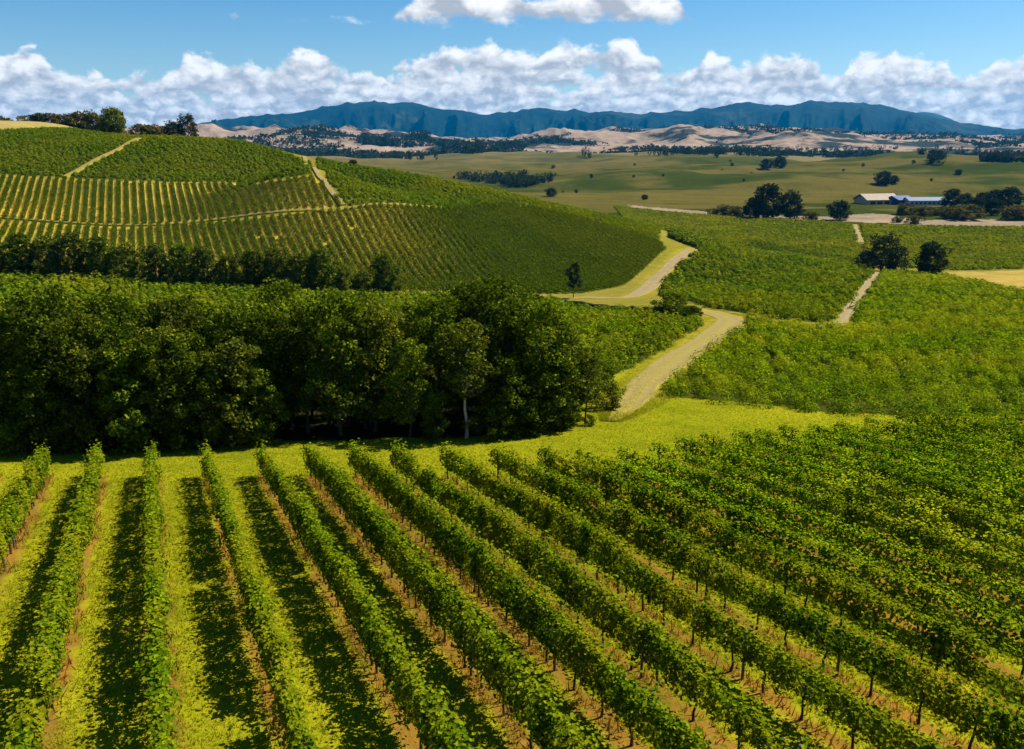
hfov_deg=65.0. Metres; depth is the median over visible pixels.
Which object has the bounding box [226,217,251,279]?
vine row
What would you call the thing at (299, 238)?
vine row
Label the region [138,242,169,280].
bushy tree
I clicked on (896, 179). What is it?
pasture tree
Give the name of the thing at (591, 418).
shrub
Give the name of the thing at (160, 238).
vine row
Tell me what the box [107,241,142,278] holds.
bushy tree
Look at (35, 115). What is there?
skyline tree
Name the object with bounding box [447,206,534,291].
vine row
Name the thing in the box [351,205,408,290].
vine row
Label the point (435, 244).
vine row
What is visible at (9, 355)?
woodland tree
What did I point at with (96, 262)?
bushy tree
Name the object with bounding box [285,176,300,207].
vine row
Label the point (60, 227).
vine row
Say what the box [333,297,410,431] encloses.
woodland tree
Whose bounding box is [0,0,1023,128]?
sky
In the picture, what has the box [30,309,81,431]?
woodland tree
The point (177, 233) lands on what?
vine row
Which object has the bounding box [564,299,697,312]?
earth bank
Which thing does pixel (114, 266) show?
bushy tree
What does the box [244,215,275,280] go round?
vine row
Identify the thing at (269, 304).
woodland tree
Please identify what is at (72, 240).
bushy tree
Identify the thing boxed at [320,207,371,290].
vine row
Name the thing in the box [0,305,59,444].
woodland tree
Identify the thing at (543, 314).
woodland tree
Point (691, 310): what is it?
rounded bush
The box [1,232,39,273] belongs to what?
bushy tree
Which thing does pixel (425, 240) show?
vine row
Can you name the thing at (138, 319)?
woodland tree
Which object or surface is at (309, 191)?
vine row
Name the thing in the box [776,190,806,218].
gum tree
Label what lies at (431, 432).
leafy tree
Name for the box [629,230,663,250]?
vine row
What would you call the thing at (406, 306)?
woodland tree
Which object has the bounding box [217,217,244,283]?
vine row
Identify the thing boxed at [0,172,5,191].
vine row
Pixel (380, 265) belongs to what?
bushy tree
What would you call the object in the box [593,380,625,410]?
shrub
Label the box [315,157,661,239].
vine field
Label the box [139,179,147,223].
vine row
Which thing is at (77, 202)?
vine row
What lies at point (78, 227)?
vine row
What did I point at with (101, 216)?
vine row
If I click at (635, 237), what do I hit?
vine row
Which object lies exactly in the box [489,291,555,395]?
woodland tree
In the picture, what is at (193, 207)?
vine row
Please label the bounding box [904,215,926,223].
river shrub
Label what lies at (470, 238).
vine row
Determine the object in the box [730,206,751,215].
river shrub
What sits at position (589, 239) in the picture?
vine row
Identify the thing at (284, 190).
vine row
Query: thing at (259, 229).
vine row
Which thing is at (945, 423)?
vine row
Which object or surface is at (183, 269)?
bushy tree
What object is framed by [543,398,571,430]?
shrub
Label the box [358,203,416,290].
vine row
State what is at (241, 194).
vine row
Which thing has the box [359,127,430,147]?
distant wood
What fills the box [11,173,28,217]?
vine row
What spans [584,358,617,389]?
shrub
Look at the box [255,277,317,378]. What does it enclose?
woodland tree
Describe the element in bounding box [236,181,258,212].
vine row
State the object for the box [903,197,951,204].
long shed
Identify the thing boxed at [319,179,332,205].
vine row
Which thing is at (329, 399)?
woodland tree
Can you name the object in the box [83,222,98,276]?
vine row
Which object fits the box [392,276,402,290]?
bushy tree
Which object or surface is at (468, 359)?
pale trunk tree
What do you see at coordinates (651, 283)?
dirt road
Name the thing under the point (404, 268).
vine row
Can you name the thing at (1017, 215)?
river shrub
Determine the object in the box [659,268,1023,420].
vine field
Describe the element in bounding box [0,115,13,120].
skyline tree
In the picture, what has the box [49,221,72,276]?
vine row
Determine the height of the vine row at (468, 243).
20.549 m
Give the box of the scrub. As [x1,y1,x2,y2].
[171,122,1023,158]
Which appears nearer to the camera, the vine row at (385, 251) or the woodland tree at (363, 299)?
the woodland tree at (363, 299)
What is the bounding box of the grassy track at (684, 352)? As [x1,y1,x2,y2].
[608,309,744,420]
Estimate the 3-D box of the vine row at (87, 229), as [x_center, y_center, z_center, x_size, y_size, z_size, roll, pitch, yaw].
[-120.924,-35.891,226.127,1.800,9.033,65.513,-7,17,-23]
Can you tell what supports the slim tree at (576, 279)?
on the ground at (694, 183)
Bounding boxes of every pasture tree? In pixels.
[348,160,357,164]
[544,188,558,196]
[759,158,774,168]
[771,156,787,167]
[873,171,894,184]
[890,175,899,182]
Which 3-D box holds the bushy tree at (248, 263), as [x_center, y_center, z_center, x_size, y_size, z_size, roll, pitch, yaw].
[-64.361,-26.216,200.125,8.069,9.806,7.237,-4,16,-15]
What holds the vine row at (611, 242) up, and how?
on the ground at (694, 183)
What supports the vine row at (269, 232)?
on the ground at (694, 183)
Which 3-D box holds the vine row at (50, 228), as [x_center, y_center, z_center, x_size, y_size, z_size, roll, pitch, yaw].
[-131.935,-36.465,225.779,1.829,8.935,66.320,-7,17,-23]
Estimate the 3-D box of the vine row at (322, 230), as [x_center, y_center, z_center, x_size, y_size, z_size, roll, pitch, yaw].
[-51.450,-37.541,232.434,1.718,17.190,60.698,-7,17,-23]
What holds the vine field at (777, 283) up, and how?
on the ground at (694, 183)
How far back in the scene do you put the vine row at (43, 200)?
272.64 m
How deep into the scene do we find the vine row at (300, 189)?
265.58 m
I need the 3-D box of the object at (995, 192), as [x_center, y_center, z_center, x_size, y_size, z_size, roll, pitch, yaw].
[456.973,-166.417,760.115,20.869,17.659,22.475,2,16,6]
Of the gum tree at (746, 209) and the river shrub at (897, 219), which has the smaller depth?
the river shrub at (897, 219)
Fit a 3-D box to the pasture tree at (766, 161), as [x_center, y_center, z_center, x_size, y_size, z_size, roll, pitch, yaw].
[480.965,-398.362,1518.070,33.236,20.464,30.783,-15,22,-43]
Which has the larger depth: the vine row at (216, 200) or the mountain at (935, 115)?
the mountain at (935, 115)
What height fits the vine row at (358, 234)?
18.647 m
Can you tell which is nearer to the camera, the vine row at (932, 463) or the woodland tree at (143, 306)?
the vine row at (932, 463)
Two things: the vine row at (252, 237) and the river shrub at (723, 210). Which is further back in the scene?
the river shrub at (723, 210)
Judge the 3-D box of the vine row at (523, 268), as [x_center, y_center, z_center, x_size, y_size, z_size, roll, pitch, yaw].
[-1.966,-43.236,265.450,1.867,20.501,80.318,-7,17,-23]
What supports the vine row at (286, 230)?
on the ground at (694, 183)
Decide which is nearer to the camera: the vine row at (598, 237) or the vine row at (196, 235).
the vine row at (196, 235)
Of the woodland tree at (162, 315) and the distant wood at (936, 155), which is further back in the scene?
the distant wood at (936, 155)
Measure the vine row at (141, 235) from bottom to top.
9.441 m
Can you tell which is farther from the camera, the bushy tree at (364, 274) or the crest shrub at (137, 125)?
the crest shrub at (137, 125)
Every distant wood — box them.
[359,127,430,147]
[392,149,437,159]
[437,135,527,153]
[453,169,554,187]
[581,145,790,157]
[631,143,1023,163]
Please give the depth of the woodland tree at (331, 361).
60.78 m
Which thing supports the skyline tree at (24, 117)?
on the ground at (694, 183)
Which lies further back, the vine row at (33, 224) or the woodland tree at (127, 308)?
the vine row at (33, 224)
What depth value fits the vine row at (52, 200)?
273.21 m
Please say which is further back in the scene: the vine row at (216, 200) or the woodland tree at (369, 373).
the vine row at (216, 200)
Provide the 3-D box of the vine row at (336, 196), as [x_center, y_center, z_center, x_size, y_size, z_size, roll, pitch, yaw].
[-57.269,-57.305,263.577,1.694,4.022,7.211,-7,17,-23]
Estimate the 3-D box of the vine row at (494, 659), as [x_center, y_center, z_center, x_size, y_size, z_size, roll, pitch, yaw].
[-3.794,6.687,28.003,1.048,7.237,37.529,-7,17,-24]
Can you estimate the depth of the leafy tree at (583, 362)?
57.37 m
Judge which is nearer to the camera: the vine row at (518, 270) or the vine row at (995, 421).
the vine row at (995, 421)
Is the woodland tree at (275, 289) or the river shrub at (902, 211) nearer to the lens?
the woodland tree at (275, 289)
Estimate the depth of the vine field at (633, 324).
166.74 m
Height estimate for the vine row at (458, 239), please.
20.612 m
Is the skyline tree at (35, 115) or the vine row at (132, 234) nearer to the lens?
the vine row at (132, 234)
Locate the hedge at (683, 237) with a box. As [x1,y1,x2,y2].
[667,227,863,261]
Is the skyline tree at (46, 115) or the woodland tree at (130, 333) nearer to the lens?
the woodland tree at (130, 333)
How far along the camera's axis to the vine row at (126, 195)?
274.35 m
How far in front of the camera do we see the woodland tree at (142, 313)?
58.05 m
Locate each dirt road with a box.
[558,248,697,298]
[833,270,879,326]
[852,224,863,242]
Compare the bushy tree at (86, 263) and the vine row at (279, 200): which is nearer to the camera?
the bushy tree at (86, 263)
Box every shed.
[889,195,909,204]
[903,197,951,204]
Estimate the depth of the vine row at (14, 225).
244.18 m
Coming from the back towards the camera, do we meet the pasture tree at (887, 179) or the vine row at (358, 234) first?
the pasture tree at (887, 179)
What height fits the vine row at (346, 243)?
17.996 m
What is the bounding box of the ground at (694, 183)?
[0,121,1023,748]
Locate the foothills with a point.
(698, 136)
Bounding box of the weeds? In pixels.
[0,442,1023,748]
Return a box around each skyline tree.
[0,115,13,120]
[16,114,37,121]
[31,112,49,122]
[35,113,58,123]
[51,113,71,125]
[63,113,81,126]
[64,109,98,130]
[74,113,108,130]
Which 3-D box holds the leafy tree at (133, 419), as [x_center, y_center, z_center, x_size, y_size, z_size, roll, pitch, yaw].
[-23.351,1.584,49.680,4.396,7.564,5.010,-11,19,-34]
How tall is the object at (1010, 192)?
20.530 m
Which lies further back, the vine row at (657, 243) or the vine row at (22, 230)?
the vine row at (657, 243)
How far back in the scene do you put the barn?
807.42 m
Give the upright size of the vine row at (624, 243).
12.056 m
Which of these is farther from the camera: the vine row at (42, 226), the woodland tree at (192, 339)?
the vine row at (42, 226)
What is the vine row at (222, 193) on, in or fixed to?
on the ground at (694, 183)
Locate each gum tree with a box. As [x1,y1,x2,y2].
[742,197,766,216]
[749,183,784,217]
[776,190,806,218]
[825,200,852,220]
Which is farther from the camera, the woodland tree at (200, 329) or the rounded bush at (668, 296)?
the rounded bush at (668, 296)
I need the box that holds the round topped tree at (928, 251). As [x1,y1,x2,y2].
[911,241,952,273]
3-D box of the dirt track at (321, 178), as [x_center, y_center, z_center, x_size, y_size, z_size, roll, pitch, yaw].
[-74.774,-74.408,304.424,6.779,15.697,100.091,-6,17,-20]
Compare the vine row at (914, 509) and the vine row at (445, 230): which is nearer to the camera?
the vine row at (914, 509)
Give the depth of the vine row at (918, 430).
47.97 m
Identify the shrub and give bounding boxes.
[124,123,148,134]
[130,426,157,452]
[134,124,165,135]
[148,126,167,134]
[461,401,521,441]
[501,391,556,437]
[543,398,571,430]
[566,365,597,399]
[581,414,596,426]
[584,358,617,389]
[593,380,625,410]
[705,208,719,214]
[712,204,739,215]
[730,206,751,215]
[802,211,819,219]
[891,216,904,222]
[896,203,916,214]
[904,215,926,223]
[909,205,937,216]
[928,207,941,215]
[937,205,957,218]
[952,204,989,220]
[999,205,1023,220]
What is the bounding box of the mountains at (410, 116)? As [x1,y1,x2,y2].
[126,100,1023,137]
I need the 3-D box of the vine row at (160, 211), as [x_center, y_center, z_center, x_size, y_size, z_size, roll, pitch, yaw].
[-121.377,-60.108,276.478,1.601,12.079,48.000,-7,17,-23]
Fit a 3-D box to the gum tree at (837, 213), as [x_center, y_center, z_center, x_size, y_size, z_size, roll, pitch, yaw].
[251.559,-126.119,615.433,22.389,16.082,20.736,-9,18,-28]
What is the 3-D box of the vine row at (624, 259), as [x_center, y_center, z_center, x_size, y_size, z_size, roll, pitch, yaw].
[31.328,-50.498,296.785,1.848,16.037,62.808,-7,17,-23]
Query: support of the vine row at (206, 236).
on the ground at (694, 183)
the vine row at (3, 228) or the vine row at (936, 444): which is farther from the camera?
the vine row at (3, 228)
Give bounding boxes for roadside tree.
[854,250,880,266]
[862,233,901,270]
[883,245,911,270]
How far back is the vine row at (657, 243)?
307.65 m
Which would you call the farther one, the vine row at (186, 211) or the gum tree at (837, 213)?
the gum tree at (837, 213)
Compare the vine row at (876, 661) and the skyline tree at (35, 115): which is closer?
the vine row at (876, 661)
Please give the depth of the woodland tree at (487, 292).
56.59 m
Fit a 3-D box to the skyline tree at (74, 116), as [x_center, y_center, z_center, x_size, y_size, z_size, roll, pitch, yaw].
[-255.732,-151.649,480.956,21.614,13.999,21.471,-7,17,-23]
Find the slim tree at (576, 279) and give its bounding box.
[565,262,582,296]
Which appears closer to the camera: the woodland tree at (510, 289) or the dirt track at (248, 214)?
the woodland tree at (510, 289)
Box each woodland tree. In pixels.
[0,283,95,445]
[0,288,65,421]
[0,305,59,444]
[0,306,52,427]
[0,337,13,437]
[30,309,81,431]
[44,309,117,439]
[66,295,128,424]
[75,289,135,349]
[79,316,144,435]
[111,315,172,429]
[128,324,196,436]
[130,308,169,338]
[139,300,195,327]
[143,295,204,400]
[155,292,220,417]
[167,331,219,429]
[186,316,234,428]
[189,300,278,426]
[208,297,276,395]
[233,306,305,434]
[238,299,293,414]
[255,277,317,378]
[259,303,314,427]
[273,303,329,433]
[296,284,370,435]
[296,327,330,418]
[301,309,356,424]
[321,328,352,416]
[331,311,389,428]
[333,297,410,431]
[336,290,385,342]
[375,311,435,424]
[382,337,429,437]
[386,305,426,364]
[398,294,452,413]
[403,289,468,425]
[432,277,503,415]
[454,282,517,425]
[457,274,530,394]
[475,295,540,414]
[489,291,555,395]
[505,298,585,422]
[516,286,550,335]
[526,297,556,360]
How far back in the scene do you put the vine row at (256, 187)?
265.96 m
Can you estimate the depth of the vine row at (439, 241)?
254.18 m
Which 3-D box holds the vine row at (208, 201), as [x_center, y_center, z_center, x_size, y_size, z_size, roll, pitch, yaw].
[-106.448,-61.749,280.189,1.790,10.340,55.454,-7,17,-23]
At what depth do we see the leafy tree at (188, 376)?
49.93 m
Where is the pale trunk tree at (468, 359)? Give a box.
[431,317,492,437]
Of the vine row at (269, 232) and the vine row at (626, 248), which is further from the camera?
the vine row at (626, 248)
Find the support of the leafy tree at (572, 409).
on the ground at (694, 183)
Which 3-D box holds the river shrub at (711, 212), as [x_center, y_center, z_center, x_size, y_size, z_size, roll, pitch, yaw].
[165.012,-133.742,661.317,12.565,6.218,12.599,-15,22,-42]
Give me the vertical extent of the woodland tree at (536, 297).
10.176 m
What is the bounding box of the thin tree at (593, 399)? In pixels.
[571,351,604,415]
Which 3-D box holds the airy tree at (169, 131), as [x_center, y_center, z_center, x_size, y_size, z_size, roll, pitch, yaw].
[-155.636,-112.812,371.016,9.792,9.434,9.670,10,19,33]
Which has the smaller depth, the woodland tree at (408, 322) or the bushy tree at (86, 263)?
the woodland tree at (408, 322)
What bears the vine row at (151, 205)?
on the ground at (694, 183)
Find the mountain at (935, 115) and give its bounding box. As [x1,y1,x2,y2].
[917,112,953,120]
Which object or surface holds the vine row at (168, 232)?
on the ground at (694, 183)
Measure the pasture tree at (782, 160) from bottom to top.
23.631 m
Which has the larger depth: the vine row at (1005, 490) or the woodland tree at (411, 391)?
the woodland tree at (411, 391)
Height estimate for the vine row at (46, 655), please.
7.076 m
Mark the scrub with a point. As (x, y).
(323, 149)
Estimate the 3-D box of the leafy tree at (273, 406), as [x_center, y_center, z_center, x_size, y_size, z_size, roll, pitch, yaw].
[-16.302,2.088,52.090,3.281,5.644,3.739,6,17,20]
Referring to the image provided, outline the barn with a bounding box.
[853,193,895,204]
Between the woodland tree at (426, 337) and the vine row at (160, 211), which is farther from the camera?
the vine row at (160, 211)
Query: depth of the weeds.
24.78 m
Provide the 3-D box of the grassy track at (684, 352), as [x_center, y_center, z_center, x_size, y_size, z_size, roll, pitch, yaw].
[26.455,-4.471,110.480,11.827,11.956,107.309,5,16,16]
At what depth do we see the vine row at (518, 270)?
260.95 m
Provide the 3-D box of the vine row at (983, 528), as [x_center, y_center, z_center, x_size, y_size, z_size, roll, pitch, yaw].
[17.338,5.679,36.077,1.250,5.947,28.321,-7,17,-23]
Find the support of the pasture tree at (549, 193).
on the ground at (694, 183)
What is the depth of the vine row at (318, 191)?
267.04 m
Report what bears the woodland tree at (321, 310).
on the ground at (694, 183)
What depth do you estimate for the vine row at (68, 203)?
272.71 m
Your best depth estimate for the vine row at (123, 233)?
243.18 m
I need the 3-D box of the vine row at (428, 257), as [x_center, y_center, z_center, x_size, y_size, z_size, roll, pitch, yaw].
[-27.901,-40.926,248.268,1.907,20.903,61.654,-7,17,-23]
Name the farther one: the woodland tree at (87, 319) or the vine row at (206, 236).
the vine row at (206, 236)
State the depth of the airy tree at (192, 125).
366.71 m
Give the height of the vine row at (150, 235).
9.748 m
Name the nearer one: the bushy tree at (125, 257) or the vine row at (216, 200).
the bushy tree at (125, 257)
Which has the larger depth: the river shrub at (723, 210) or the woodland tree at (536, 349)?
the river shrub at (723, 210)
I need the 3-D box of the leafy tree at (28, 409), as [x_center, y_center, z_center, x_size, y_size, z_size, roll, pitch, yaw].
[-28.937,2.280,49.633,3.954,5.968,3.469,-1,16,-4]
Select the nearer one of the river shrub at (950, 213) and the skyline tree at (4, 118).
the skyline tree at (4, 118)
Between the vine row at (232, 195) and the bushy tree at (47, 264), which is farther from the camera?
the vine row at (232, 195)
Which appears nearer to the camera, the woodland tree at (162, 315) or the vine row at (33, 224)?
the woodland tree at (162, 315)
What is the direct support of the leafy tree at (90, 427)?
on the ground at (694, 183)
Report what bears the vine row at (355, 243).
on the ground at (694, 183)
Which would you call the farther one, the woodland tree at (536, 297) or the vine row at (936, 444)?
the woodland tree at (536, 297)
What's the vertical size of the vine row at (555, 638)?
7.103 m
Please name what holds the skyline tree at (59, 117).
on the ground at (694, 183)
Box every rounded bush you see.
[649,290,688,314]
[679,305,702,320]
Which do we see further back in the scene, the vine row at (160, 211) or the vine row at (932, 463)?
the vine row at (160, 211)
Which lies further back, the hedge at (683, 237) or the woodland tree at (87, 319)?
the hedge at (683, 237)
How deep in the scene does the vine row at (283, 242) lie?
240.07 m
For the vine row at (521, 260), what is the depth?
264.85 m
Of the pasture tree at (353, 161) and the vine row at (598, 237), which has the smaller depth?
the vine row at (598, 237)
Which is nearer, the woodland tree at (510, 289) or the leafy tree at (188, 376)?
the leafy tree at (188, 376)
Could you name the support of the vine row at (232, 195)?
on the ground at (694, 183)
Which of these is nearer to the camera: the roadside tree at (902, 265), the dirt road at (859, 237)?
the roadside tree at (902, 265)
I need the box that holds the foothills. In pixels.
[125,123,1023,154]
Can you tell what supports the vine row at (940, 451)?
on the ground at (694, 183)
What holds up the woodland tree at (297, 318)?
on the ground at (694, 183)
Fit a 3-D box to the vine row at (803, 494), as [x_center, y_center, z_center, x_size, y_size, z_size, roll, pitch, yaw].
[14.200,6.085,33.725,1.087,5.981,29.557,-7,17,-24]
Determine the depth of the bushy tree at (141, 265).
205.73 m
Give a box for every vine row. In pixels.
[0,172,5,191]
[0,172,13,212]
[0,217,10,240]
[0,218,19,250]
[0,219,27,272]
[0,439,51,585]
[0,440,104,748]
[2,173,20,217]
[3,219,37,274]
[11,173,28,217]
[14,220,45,274]
[20,174,35,217]
[26,220,54,273]
[29,174,43,218]
[37,175,50,219]
[38,220,63,275]
[46,175,58,219]
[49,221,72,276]
[55,175,66,220]
[60,221,81,276]
[63,176,73,221]
[72,176,81,221]
[72,221,90,276]
[81,177,89,222]
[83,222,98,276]
[89,177,97,222]
[94,223,108,278]
[98,177,105,222]
[105,223,116,277]
[107,177,112,223]
[116,178,121,223]
[118,224,125,277]
[124,179,129,223]
[128,441,183,748]
[129,224,134,280]
[131,180,138,223]
[138,223,145,279]
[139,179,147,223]
[147,180,155,223]
[147,223,156,280]
[155,180,163,222]
[156,222,167,280]
[163,179,172,221]
[165,221,177,282]
[170,180,181,221]
[173,220,189,281]
[177,180,189,220]
[182,220,200,281]
[185,179,198,219]
[191,219,209,282]
[192,180,206,218]
[198,439,325,748]
[199,180,215,217]
[200,218,220,280]
[206,180,224,216]
[208,218,226,268]
[213,179,232,215]
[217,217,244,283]
[221,179,240,214]
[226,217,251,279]
[228,179,249,213]
[235,216,259,273]
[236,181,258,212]
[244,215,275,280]
[248,180,267,211]
[252,214,281,274]
[252,441,483,748]
[260,178,275,210]
[261,213,285,263]
[268,177,283,208]
[270,213,303,281]
[277,176,292,208]
[278,211,305,269]
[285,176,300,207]
[287,210,323,276]
[293,174,308,207]
[295,211,335,286]
[300,437,618,748]
[301,173,317,206]
[304,210,347,283]
[308,172,325,205]
[312,208,353,280]
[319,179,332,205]
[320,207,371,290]
[328,207,380,291]
[333,193,341,205]
[336,206,382,284]
[344,206,399,291]
[344,438,727,748]
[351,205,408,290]
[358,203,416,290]
[365,202,425,290]
[372,201,433,290]
[379,201,441,290]
[385,202,449,290]
[387,438,827,748]
[392,202,454,288]
[399,202,460,285]
[405,203,469,286]
[411,203,475,285]
[417,204,484,285]
[424,205,487,280]
[430,205,502,283]
[436,205,516,290]
[437,441,978,748]
[442,206,526,292]
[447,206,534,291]
[452,206,543,293]
[458,205,552,292]
[462,205,561,292]
[467,205,570,292]
[486,440,1023,748]
[535,442,1023,717]
[538,207,634,277]
[546,207,637,275]
[551,208,639,272]
[558,210,642,270]
[565,212,645,267]
[572,214,648,265]
[573,439,1023,678]
[579,216,650,263]
[587,217,653,260]
[594,219,655,258]
[602,222,657,256]
[611,225,659,254]
[613,441,1023,620]
[620,227,662,252]
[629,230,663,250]
[640,233,666,249]
[648,435,1023,594]
[673,423,1023,575]
[698,426,1023,551]
[726,421,1023,528]
[754,418,1023,523]
[777,416,1023,513]
[807,420,1023,499]
[829,412,1023,477]
[855,412,1023,467]
[890,407,1023,456]
[927,403,1023,449]
[963,405,1023,437]
[997,407,1023,429]
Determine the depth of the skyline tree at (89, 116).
478.15 m
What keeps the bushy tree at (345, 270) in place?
on the ground at (694, 183)
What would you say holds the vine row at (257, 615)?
on the ground at (694, 183)
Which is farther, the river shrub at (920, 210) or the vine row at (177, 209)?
the river shrub at (920, 210)
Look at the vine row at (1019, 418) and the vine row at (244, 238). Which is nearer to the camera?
the vine row at (1019, 418)
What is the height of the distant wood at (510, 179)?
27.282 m
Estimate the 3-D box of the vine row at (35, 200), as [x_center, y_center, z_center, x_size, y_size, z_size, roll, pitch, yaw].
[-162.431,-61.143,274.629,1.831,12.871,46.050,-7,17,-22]
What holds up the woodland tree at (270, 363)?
on the ground at (694, 183)
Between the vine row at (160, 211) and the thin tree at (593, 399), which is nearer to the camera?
the thin tree at (593, 399)
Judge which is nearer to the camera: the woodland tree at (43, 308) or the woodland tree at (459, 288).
the woodland tree at (43, 308)
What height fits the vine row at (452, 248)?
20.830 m
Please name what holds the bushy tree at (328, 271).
on the ground at (694, 183)
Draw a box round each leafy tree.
[8,365,74,454]
[44,347,119,453]
[95,338,169,455]
[116,332,198,452]
[166,351,230,450]
[190,336,268,448]
[233,363,292,447]
[419,390,449,443]
[477,352,537,440]
[513,366,551,433]
[532,351,582,430]
[549,333,601,427]
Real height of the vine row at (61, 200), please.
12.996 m
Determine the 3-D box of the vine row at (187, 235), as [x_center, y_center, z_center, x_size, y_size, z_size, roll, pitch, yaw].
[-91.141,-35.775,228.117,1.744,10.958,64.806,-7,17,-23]
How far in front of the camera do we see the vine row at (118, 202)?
273.87 m
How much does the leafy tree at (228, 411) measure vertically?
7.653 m
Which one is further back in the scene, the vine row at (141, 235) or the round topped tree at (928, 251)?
the round topped tree at (928, 251)
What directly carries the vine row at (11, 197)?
on the ground at (694, 183)
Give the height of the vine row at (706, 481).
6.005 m
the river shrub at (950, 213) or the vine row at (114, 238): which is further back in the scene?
the river shrub at (950, 213)
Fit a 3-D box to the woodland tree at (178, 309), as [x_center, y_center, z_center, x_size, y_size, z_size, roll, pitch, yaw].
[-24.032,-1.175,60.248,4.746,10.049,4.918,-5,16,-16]
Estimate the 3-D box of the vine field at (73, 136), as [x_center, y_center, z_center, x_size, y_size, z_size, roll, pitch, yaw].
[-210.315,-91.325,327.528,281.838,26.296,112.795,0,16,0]
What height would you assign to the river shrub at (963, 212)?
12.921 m
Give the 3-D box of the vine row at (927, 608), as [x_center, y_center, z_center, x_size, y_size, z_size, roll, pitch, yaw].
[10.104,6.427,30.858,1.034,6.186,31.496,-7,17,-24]
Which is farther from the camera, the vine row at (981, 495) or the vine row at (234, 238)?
the vine row at (234, 238)
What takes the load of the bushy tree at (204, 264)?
on the ground at (694, 183)
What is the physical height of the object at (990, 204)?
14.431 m
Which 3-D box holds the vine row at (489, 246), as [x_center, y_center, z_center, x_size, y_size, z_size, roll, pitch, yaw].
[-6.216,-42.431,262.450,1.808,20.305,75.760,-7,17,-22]
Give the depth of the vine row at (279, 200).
265.03 m
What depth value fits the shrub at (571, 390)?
68.04 m
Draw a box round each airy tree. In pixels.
[163,120,181,135]
[173,113,199,136]
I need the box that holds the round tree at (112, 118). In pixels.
[95,106,127,133]
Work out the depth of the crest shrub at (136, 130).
376.14 m
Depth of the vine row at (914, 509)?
35.96 m
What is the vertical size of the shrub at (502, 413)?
2.799 m
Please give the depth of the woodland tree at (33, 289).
56.08 m
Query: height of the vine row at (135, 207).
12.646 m
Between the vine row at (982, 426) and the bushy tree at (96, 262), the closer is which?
the vine row at (982, 426)
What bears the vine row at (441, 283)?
on the ground at (694, 183)
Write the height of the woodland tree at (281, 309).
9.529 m
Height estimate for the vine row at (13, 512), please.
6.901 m
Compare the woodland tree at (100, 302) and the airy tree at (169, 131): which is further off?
the airy tree at (169, 131)
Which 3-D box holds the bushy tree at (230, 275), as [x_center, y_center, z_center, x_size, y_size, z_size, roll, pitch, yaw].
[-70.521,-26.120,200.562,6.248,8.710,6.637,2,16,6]
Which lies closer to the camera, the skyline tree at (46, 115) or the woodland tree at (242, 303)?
the woodland tree at (242, 303)
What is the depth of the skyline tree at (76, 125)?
478.87 m
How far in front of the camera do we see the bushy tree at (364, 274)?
203.11 m
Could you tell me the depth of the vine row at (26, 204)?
273.01 m
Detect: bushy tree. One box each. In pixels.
[0,241,10,271]
[0,251,11,269]
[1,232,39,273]
[24,234,61,273]
[48,231,87,274]
[76,251,91,271]
[83,236,116,274]
[103,256,122,273]
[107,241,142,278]
[137,263,144,275]
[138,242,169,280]
[159,242,197,282]
[185,246,221,283]
[215,253,242,283]
[237,250,268,285]
[258,247,294,284]
[286,252,315,288]
[305,247,339,290]
[336,264,357,291]
[353,269,371,292]
[368,254,401,292]
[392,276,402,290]
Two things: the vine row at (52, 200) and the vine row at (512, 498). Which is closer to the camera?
the vine row at (512, 498)
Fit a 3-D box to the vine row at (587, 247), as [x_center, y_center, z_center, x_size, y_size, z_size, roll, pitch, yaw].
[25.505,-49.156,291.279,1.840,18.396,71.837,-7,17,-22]
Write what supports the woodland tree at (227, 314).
on the ground at (694, 183)
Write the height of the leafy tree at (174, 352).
8.070 m
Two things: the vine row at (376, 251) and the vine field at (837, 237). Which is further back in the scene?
the vine field at (837, 237)
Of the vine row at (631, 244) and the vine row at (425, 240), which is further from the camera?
the vine row at (631, 244)
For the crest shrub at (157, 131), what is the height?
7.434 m
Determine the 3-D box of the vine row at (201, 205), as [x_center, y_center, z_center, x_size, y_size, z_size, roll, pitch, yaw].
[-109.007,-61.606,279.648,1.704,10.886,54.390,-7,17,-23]
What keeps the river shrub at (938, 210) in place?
on the ground at (694, 183)
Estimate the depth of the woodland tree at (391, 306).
66.59 m
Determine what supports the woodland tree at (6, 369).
on the ground at (694, 183)
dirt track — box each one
[0,203,441,225]
[62,138,140,177]
[302,156,345,205]
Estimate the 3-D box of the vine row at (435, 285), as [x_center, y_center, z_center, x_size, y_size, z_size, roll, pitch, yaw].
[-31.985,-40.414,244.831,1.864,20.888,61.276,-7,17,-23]
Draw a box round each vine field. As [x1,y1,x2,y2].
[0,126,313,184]
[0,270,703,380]
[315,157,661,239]
[613,205,861,256]
[657,240,874,321]
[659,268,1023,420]
[859,223,1023,269]

